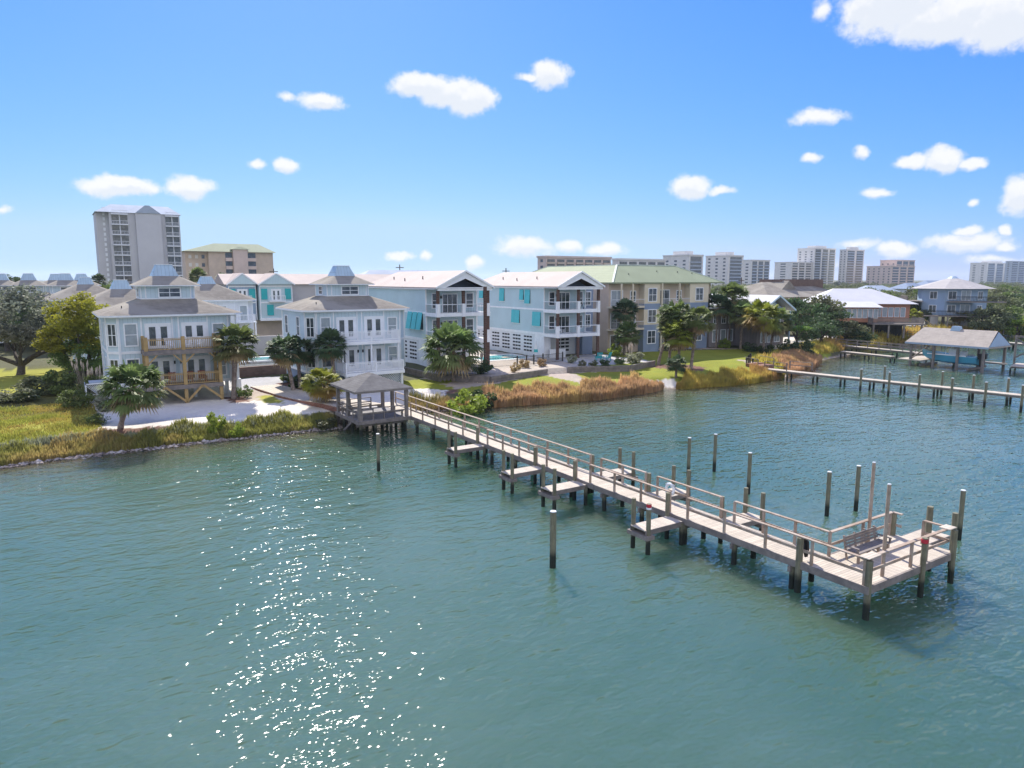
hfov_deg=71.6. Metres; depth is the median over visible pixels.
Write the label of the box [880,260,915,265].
tower block
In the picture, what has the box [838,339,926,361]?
dock
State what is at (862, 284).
woods
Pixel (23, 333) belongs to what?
oak tree
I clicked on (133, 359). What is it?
window
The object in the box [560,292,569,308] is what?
sliding door
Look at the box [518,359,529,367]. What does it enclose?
shrub
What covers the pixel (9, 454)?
marsh grass
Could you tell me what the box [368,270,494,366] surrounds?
condo building
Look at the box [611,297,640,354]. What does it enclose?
palm tree
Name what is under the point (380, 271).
house
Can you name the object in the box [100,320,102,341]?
window
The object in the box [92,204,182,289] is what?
tower block
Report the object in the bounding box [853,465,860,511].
piling
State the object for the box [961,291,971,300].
window
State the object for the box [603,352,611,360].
lawn chair
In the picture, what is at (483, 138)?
sky
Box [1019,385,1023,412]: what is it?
piling
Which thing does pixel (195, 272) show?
palm tree
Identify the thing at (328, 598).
water
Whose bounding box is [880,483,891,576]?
pole
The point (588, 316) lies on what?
window
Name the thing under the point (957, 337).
boathouse
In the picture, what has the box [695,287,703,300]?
window
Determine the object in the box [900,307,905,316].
window
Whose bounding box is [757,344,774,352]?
shrub
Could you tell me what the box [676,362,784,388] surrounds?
reed bed
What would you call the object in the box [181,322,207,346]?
french door
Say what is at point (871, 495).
pole
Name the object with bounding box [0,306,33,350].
tree
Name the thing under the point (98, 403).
shrub
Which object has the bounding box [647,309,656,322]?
window
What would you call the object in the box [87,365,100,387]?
pampas grass
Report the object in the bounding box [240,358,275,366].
pool fence
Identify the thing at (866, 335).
tree
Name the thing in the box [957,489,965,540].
piling
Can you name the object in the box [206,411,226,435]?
shrub
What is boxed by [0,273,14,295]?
beach house
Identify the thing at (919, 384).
piling
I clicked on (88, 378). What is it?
shrub
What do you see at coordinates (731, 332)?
window
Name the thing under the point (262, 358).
swimming pool
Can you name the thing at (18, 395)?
shrub
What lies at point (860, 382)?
piling
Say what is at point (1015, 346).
lift frame
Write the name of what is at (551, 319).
window
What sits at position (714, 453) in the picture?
piling
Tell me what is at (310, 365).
window
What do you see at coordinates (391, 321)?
window
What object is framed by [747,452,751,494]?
piling
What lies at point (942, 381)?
piling
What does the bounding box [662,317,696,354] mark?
palm tree
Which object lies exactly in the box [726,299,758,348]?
palm tree
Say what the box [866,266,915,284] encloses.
tower block
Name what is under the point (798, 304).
tree
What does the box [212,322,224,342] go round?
window
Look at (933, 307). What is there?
window
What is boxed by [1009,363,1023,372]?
dock
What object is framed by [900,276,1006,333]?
stilt house
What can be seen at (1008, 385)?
piling
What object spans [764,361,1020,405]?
dock
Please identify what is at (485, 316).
post
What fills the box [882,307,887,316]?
window
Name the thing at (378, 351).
french door
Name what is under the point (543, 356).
pool fence
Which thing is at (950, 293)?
window
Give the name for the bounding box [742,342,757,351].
shrub
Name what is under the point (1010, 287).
tree
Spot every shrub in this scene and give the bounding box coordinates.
[0,387,40,402]
[10,375,62,395]
[41,369,77,394]
[55,389,94,407]
[74,374,106,391]
[84,380,110,402]
[84,412,110,424]
[92,392,118,411]
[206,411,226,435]
[228,421,245,437]
[236,384,252,397]
[279,374,289,381]
[287,373,313,387]
[315,417,336,430]
[445,387,489,416]
[471,389,497,409]
[472,359,493,373]
[509,362,521,371]
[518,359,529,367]
[537,358,546,365]
[567,355,577,362]
[577,360,586,365]
[588,360,597,365]
[599,359,610,365]
[608,343,622,355]
[614,356,625,363]
[625,352,644,363]
[718,338,730,347]
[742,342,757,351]
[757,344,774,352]
[776,338,798,350]
[791,340,814,354]
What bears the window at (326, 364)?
in the beach house at (371, 329)
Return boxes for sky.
[0,0,1023,279]
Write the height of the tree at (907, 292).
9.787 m
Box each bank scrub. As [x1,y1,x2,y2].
[0,413,301,451]
[751,335,853,368]
[835,320,1002,346]
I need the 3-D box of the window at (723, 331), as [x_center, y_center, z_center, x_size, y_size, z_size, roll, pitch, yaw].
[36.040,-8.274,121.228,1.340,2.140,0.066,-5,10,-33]
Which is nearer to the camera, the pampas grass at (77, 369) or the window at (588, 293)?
the pampas grass at (77, 369)
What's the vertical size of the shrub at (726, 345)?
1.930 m
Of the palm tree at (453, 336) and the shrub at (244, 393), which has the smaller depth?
the shrub at (244, 393)
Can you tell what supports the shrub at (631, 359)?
on the ground at (203, 404)
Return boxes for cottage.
[706,294,796,346]
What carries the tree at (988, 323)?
on the ground at (203, 404)
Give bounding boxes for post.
[483,286,486,362]
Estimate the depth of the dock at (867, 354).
115.34 m
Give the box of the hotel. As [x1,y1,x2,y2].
[182,243,275,282]
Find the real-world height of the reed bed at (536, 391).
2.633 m
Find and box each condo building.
[214,273,390,335]
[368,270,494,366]
[477,271,604,359]
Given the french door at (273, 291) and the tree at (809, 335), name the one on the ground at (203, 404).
the tree at (809, 335)
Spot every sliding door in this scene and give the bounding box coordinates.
[442,293,457,311]
[442,319,457,324]
[559,316,569,332]
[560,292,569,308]
[610,290,622,305]
[610,313,619,328]
[610,335,621,350]
[660,290,669,304]
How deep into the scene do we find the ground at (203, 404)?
80.18 m
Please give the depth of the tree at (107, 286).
166.97 m
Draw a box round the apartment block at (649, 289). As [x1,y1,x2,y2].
[533,264,723,353]
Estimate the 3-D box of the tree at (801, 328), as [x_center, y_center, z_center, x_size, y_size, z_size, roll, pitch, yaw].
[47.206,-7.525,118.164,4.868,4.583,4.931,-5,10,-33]
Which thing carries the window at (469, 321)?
in the condo building at (430, 299)
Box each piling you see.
[376,433,379,470]
[549,510,556,568]
[686,437,690,476]
[712,434,717,471]
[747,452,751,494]
[824,471,831,516]
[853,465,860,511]
[859,369,862,390]
[882,366,885,387]
[887,372,890,396]
[917,374,920,398]
[940,371,943,394]
[949,378,953,402]
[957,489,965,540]
[971,375,975,395]
[983,382,987,407]
[1005,378,1009,401]
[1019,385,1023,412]
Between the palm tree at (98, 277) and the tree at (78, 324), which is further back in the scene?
the palm tree at (98, 277)
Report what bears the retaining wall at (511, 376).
on the ground at (203, 404)
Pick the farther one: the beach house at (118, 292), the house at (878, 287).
the house at (878, 287)
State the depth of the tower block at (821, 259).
898.36 m
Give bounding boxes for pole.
[867,462,875,541]
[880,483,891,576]
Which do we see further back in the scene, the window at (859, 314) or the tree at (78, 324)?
the window at (859, 314)
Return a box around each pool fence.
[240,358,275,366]
[487,352,562,366]
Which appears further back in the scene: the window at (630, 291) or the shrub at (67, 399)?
the window at (630, 291)
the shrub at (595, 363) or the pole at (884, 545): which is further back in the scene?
the shrub at (595, 363)
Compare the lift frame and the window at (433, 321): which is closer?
the window at (433, 321)
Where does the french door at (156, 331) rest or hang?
in the beach house at (154, 314)
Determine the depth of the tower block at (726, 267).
648.92 m
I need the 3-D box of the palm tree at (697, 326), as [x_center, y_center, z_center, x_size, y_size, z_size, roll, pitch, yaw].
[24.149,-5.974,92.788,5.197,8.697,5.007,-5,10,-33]
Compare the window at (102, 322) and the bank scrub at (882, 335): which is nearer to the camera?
the window at (102, 322)
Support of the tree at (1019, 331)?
on the ground at (203, 404)
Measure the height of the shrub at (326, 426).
1.135 m
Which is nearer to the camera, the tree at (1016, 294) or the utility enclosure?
the utility enclosure
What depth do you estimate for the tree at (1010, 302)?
172.20 m
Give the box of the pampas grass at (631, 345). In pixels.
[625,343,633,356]
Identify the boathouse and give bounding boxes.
[898,326,1011,372]
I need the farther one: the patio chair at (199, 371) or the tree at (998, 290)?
the tree at (998, 290)
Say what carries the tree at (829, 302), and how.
on the ground at (203, 404)
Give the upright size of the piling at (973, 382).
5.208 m
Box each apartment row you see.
[536,256,611,268]
[611,258,666,264]
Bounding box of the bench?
[843,525,891,563]
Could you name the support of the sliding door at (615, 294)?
in the apartment block at (649, 289)
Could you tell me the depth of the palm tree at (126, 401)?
55.40 m
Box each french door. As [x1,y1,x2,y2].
[144,323,171,348]
[149,357,174,381]
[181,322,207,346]
[186,355,209,380]
[237,289,247,294]
[271,289,281,300]
[336,317,356,338]
[337,347,357,368]
[364,316,383,337]
[365,345,384,366]
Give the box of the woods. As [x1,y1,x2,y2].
[711,281,1023,289]
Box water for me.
[0,334,1023,767]
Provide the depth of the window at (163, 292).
70.16 m
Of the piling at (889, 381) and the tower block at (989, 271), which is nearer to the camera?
the piling at (889, 381)
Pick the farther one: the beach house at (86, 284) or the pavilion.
the beach house at (86, 284)
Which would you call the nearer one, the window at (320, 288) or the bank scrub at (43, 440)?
the bank scrub at (43, 440)
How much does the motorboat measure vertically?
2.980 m
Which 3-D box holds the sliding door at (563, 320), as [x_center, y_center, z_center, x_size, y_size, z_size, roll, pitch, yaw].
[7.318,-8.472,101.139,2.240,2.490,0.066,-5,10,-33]
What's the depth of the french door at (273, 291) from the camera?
134.44 m
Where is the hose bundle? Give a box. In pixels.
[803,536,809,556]
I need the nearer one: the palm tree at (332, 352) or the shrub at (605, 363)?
the palm tree at (332, 352)
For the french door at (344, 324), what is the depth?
77.52 m
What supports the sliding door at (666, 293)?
in the apartment block at (649, 289)
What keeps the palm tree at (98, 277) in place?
on the ground at (203, 404)
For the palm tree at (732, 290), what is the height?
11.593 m
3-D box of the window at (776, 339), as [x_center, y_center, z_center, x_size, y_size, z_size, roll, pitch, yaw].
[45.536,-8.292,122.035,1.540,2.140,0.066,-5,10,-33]
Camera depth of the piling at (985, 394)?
72.37 m
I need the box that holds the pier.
[377,392,958,620]
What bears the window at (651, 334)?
in the apartment block at (649, 289)
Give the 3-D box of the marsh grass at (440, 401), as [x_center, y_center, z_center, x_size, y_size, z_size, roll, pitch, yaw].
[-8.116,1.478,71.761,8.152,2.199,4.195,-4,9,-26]
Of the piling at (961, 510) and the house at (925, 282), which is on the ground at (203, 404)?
the house at (925, 282)
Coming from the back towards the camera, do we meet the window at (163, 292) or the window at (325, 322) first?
the window at (325, 322)
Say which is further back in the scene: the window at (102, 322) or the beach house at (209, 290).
the beach house at (209, 290)
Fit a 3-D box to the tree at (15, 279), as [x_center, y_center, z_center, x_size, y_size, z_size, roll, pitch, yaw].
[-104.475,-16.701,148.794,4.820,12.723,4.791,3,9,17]
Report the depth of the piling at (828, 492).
39.11 m
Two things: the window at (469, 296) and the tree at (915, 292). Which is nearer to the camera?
the window at (469, 296)
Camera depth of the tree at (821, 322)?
124.81 m
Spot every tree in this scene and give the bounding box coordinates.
[0,283,67,374]
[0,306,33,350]
[6,274,20,281]
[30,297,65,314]
[31,291,108,384]
[91,273,106,285]
[93,359,169,428]
[100,280,112,288]
[188,266,206,282]
[208,323,260,398]
[263,332,305,389]
[282,334,315,387]
[298,366,342,402]
[310,327,348,380]
[418,320,485,381]
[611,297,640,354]
[613,320,642,353]
[655,298,691,364]
[655,309,685,363]
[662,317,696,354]
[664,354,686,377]
[681,305,716,368]
[708,292,732,347]
[710,286,720,293]
[718,281,749,340]
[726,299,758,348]
[740,297,781,352]
[759,307,795,344]
[784,297,829,326]
[787,325,812,341]
[794,324,821,342]
[796,294,846,338]
[800,316,844,341]
[806,306,853,338]
[830,285,854,288]
[830,320,870,340]
[842,329,878,349]
[863,287,892,293]
[880,291,903,297]
[902,285,916,296]
[908,289,917,296]
[909,306,930,325]
[909,308,923,326]
[948,312,967,325]
[964,304,1017,330]
[983,303,1023,331]
[987,292,1023,314]
[988,286,1023,295]
[990,315,1023,335]
[997,284,1023,293]
[997,291,1023,306]
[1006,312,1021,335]
[1009,293,1023,307]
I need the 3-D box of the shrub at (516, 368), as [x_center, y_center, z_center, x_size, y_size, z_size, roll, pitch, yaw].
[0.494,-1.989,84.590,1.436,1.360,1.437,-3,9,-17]
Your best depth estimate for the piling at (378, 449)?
48.31 m
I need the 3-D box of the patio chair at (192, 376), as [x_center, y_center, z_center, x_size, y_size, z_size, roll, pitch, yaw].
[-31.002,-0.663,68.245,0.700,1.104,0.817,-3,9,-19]
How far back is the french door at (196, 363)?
69.80 m
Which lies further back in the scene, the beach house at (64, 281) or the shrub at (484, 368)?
the beach house at (64, 281)
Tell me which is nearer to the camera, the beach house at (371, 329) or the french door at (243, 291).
the beach house at (371, 329)
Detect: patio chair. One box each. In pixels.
[168,372,175,380]
[187,371,193,382]
[198,370,207,381]
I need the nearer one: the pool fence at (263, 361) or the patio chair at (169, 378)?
the patio chair at (169, 378)
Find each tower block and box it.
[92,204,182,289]
[663,251,703,274]
[705,252,743,285]
[742,260,770,284]
[774,262,811,278]
[797,246,835,284]
[838,247,864,286]
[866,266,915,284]
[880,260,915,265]
[969,261,1005,284]
[1004,261,1023,283]
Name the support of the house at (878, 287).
on the ground at (203, 404)
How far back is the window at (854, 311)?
142.72 m
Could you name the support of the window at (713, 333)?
in the cottage
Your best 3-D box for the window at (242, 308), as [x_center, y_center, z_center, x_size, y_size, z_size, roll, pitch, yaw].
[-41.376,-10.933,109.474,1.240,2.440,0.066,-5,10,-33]
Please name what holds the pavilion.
in the water
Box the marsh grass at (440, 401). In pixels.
[408,389,464,410]
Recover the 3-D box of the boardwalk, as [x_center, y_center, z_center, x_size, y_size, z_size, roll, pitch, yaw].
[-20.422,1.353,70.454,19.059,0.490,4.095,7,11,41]
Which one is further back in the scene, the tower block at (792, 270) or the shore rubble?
the tower block at (792, 270)
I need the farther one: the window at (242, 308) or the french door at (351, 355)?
the window at (242, 308)
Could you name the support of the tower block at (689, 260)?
on the ground at (203, 404)
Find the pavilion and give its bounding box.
[330,372,412,436]
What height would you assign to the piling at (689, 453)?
5.253 m
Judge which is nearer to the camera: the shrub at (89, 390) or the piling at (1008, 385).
the shrub at (89, 390)
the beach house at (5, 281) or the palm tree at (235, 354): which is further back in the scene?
the beach house at (5, 281)
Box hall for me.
[717,279,827,313]
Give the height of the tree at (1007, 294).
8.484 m
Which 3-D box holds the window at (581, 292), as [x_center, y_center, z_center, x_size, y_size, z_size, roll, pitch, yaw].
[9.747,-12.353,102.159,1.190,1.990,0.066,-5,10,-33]
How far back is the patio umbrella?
97.19 m
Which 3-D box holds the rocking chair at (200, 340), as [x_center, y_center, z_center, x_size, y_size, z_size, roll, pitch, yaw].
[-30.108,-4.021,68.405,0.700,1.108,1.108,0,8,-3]
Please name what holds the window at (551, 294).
in the condo building at (528, 310)
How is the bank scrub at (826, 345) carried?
on the ground at (203, 404)
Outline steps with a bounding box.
[746,355,773,368]
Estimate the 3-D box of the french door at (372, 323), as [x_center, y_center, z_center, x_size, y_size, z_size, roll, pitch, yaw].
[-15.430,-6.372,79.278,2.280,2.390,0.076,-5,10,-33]
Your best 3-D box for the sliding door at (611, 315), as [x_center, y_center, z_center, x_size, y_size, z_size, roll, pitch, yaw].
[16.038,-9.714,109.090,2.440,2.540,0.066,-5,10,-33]
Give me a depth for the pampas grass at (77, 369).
71.20 m
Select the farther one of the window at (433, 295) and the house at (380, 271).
the house at (380, 271)
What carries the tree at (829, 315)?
on the ground at (203, 404)
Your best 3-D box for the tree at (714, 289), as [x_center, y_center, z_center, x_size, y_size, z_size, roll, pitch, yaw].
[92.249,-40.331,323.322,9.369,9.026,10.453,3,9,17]
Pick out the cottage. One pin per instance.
(749, 336)
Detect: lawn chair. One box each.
[595,352,602,359]
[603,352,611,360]
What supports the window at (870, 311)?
in the house at (876, 310)
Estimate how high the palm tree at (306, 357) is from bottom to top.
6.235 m
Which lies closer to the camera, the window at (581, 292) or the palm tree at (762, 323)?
the window at (581, 292)
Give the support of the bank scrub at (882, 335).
on the ground at (203, 404)
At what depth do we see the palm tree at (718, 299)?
118.39 m
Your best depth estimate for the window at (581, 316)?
102.81 m
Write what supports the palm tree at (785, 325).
on the ground at (203, 404)
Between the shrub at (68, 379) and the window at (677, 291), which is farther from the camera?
the window at (677, 291)
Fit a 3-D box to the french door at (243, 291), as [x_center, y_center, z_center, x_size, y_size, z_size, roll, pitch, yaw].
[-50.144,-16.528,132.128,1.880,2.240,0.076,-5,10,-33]
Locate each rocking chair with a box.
[164,339,174,348]
[185,337,192,347]
[195,336,203,347]
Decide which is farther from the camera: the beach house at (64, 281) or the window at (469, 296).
the beach house at (64, 281)
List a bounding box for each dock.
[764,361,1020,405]
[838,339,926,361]
[840,351,894,362]
[907,331,1023,349]
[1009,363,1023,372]
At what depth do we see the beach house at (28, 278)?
123.41 m
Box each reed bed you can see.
[465,370,664,407]
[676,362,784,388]
[771,345,822,375]
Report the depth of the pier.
34.33 m
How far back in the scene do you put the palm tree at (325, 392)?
65.50 m
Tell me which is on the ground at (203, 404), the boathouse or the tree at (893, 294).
the tree at (893, 294)
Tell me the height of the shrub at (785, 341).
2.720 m
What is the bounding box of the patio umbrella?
[534,342,537,359]
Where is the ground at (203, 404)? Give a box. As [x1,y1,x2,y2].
[0,280,1023,461]
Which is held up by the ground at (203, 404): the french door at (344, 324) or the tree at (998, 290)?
the tree at (998, 290)
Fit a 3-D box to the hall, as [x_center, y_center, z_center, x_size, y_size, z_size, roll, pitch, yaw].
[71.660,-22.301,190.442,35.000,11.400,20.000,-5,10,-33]
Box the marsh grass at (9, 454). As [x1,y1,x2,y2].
[0,407,337,465]
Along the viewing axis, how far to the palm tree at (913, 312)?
162.23 m
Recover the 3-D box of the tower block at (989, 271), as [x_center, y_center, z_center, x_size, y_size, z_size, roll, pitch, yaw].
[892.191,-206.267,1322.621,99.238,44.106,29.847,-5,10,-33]
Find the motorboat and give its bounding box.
[922,347,987,366]
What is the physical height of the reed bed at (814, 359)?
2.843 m
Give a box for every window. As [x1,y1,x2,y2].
[24,287,36,292]
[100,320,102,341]
[102,322,105,345]
[102,352,105,374]
[106,324,117,346]
[109,359,119,381]
[123,323,138,346]
[126,358,139,378]
[158,287,181,297]
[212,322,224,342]
[217,360,226,374]
[239,305,247,320]
[284,314,288,333]
[296,316,299,335]
[305,317,314,337]
[307,348,315,367]
[318,286,322,294]
[320,317,330,332]
[321,348,331,367]
[341,286,358,294]
[387,317,396,333]
[388,346,397,363]
[431,293,435,308]
[432,319,435,332]
[465,292,473,307]
[466,318,473,331]
[548,315,554,329]
[549,291,554,301]
[576,291,582,304]
[576,314,582,327]
[586,291,590,304]
[586,314,590,326]
[630,291,635,301]
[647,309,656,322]
[647,330,655,343]
[648,288,656,301]
[676,290,681,300]
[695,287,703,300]
[696,334,701,340]
[712,330,717,342]
[720,329,725,341]
[721,315,725,323]
[727,329,732,340]
[760,331,766,342]
[774,334,779,341]
[852,309,856,317]
[857,309,861,317]
[862,309,867,317]
[868,309,872,317]
[873,309,877,317]
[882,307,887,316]
[888,307,893,316]
[894,307,899,316]
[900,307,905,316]
[928,305,936,312]
[929,291,937,298]
[947,305,955,312]
[948,291,956,299]
[960,304,969,313]
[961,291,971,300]
[977,291,982,299]
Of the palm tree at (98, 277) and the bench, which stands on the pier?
the bench
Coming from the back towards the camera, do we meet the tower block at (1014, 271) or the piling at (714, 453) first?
the tower block at (1014, 271)
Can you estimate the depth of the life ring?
37.41 m
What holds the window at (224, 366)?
in the beach house at (154, 314)
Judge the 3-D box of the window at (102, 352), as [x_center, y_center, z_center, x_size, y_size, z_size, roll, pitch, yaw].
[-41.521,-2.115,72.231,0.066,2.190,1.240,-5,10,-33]
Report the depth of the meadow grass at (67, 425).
58.38 m
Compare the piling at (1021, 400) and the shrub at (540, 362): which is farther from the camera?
the shrub at (540, 362)
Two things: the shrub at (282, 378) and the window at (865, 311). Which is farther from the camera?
the window at (865, 311)
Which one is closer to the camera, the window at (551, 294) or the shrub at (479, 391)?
the shrub at (479, 391)
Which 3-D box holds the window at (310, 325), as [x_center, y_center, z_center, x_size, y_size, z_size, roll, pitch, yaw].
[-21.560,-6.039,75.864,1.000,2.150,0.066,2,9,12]
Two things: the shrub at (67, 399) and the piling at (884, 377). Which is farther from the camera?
the piling at (884, 377)
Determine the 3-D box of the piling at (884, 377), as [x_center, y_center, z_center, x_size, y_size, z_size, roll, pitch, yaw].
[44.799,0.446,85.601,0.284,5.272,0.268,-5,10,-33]
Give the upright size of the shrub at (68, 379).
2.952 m
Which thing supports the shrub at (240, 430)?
on the ground at (203, 404)
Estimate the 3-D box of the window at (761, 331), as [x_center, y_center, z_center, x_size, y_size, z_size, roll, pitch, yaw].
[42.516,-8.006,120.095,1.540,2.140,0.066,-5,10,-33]
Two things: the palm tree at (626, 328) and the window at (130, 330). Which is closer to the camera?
the window at (130, 330)
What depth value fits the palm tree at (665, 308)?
95.02 m
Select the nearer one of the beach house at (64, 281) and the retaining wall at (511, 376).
the retaining wall at (511, 376)
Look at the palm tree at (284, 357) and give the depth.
72.56 m
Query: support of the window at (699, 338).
in the apartment block at (649, 289)
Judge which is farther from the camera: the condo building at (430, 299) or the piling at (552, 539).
the condo building at (430, 299)
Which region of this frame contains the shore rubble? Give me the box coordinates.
[0,408,453,467]
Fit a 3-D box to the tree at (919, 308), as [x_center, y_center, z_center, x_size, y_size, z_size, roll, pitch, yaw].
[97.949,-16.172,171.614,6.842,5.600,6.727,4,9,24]
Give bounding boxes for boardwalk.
[250,384,380,411]
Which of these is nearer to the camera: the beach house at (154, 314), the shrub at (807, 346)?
the beach house at (154, 314)
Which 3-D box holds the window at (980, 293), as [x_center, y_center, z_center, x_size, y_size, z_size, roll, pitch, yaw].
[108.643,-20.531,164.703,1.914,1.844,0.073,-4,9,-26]
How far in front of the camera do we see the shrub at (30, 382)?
69.99 m
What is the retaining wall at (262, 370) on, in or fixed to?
on the ground at (203, 404)
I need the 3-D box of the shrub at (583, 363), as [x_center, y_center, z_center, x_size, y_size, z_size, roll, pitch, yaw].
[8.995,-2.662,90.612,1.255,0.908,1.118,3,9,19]
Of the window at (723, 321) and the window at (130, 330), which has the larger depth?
the window at (723, 321)
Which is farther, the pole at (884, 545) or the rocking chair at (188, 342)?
the rocking chair at (188, 342)
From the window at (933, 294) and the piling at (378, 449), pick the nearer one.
the piling at (378, 449)
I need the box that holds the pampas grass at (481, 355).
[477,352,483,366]
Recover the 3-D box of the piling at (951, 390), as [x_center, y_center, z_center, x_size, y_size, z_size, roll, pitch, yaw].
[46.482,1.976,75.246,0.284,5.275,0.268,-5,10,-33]
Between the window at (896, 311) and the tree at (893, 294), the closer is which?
the window at (896, 311)
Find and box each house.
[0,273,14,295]
[0,273,48,342]
[30,273,76,342]
[41,277,107,339]
[43,274,59,292]
[63,280,135,359]
[74,274,101,285]
[92,264,242,402]
[194,276,256,334]
[275,265,409,385]
[360,270,428,273]
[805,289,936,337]
[856,285,900,291]
[891,283,919,292]
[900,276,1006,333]
[916,280,937,284]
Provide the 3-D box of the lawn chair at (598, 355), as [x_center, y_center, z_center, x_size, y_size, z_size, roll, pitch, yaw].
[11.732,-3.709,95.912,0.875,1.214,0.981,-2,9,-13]
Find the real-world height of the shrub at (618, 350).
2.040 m
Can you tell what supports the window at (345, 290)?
in the beach house at (371, 329)
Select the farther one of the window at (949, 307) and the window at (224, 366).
the window at (949, 307)
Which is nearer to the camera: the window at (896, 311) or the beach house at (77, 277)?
the beach house at (77, 277)
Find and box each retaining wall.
[238,335,282,354]
[239,364,286,377]
[404,367,489,382]
[490,369,547,382]
[567,361,655,372]
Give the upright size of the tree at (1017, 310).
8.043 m
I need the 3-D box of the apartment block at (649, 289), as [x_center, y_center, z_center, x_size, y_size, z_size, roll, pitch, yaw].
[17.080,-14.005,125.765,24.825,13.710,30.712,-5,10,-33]
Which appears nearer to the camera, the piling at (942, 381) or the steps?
the piling at (942, 381)
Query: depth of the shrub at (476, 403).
69.55 m
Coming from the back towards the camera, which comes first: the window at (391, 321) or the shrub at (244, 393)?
the window at (391, 321)
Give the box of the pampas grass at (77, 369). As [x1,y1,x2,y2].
[71,358,88,389]
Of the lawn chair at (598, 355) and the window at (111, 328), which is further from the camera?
the lawn chair at (598, 355)
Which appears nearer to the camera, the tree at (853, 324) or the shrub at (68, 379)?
the shrub at (68, 379)
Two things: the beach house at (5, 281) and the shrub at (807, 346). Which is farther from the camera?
the beach house at (5, 281)
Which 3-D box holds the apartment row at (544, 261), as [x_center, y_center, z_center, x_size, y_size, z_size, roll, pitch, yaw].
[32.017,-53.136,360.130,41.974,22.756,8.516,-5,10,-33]
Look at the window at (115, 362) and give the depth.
66.26 m
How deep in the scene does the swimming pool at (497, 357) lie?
100.12 m
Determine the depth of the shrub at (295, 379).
76.11 m
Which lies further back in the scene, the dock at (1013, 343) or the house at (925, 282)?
the house at (925, 282)
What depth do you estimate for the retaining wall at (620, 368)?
89.94 m
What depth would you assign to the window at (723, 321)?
120.86 m
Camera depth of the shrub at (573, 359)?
93.78 m
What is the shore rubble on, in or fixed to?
on the ground at (203, 404)
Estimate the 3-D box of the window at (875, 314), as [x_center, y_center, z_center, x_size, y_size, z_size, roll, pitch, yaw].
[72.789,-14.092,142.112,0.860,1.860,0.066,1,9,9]
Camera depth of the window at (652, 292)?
110.91 m
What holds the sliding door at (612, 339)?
in the apartment block at (649, 289)
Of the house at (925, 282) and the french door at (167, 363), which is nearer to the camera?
the french door at (167, 363)
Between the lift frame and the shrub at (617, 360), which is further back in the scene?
the lift frame
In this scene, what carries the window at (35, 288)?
in the beach house at (28, 278)
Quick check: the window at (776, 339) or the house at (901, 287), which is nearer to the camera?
the window at (776, 339)
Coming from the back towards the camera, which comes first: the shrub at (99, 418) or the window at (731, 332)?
the window at (731, 332)
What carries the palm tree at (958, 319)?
on the ground at (203, 404)
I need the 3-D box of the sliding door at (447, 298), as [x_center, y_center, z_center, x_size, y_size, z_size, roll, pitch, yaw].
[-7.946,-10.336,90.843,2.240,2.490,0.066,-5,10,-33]
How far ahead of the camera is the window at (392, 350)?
80.88 m
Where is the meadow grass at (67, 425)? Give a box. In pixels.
[0,402,101,444]
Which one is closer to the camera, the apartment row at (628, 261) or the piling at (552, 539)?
the piling at (552, 539)
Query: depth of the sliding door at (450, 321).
91.26 m
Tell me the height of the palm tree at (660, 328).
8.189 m
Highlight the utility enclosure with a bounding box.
[84,379,111,404]
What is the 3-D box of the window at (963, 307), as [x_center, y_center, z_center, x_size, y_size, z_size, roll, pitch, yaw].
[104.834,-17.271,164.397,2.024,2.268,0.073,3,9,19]
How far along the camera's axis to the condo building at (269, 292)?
134.94 m
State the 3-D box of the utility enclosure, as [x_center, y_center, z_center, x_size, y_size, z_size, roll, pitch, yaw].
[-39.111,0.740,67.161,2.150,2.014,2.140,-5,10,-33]
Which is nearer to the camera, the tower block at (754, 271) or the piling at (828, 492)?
the piling at (828, 492)
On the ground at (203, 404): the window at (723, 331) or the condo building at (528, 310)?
the condo building at (528, 310)
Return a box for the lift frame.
[1013,335,1023,363]
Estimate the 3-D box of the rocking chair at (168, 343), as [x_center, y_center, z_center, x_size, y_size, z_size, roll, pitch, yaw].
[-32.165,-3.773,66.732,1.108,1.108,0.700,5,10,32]
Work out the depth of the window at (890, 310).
144.62 m
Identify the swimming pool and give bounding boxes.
[244,356,270,362]
[474,354,535,360]
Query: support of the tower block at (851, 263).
on the ground at (203, 404)
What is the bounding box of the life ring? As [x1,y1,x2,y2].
[665,482,674,495]
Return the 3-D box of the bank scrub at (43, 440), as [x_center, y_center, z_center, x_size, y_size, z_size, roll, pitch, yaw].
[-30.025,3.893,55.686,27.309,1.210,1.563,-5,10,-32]
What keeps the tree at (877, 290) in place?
on the ground at (203, 404)
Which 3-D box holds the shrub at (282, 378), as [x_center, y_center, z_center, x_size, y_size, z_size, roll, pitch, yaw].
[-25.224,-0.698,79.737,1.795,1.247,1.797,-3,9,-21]
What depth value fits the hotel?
261.62 m
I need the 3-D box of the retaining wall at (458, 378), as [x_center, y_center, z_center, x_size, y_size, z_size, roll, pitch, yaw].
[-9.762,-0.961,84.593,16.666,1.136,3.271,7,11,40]
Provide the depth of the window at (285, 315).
81.80 m
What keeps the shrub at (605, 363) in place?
on the ground at (203, 404)
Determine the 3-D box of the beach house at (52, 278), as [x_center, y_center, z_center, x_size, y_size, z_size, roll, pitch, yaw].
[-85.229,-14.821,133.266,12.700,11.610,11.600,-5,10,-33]
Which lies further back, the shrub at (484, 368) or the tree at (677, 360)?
the tree at (677, 360)

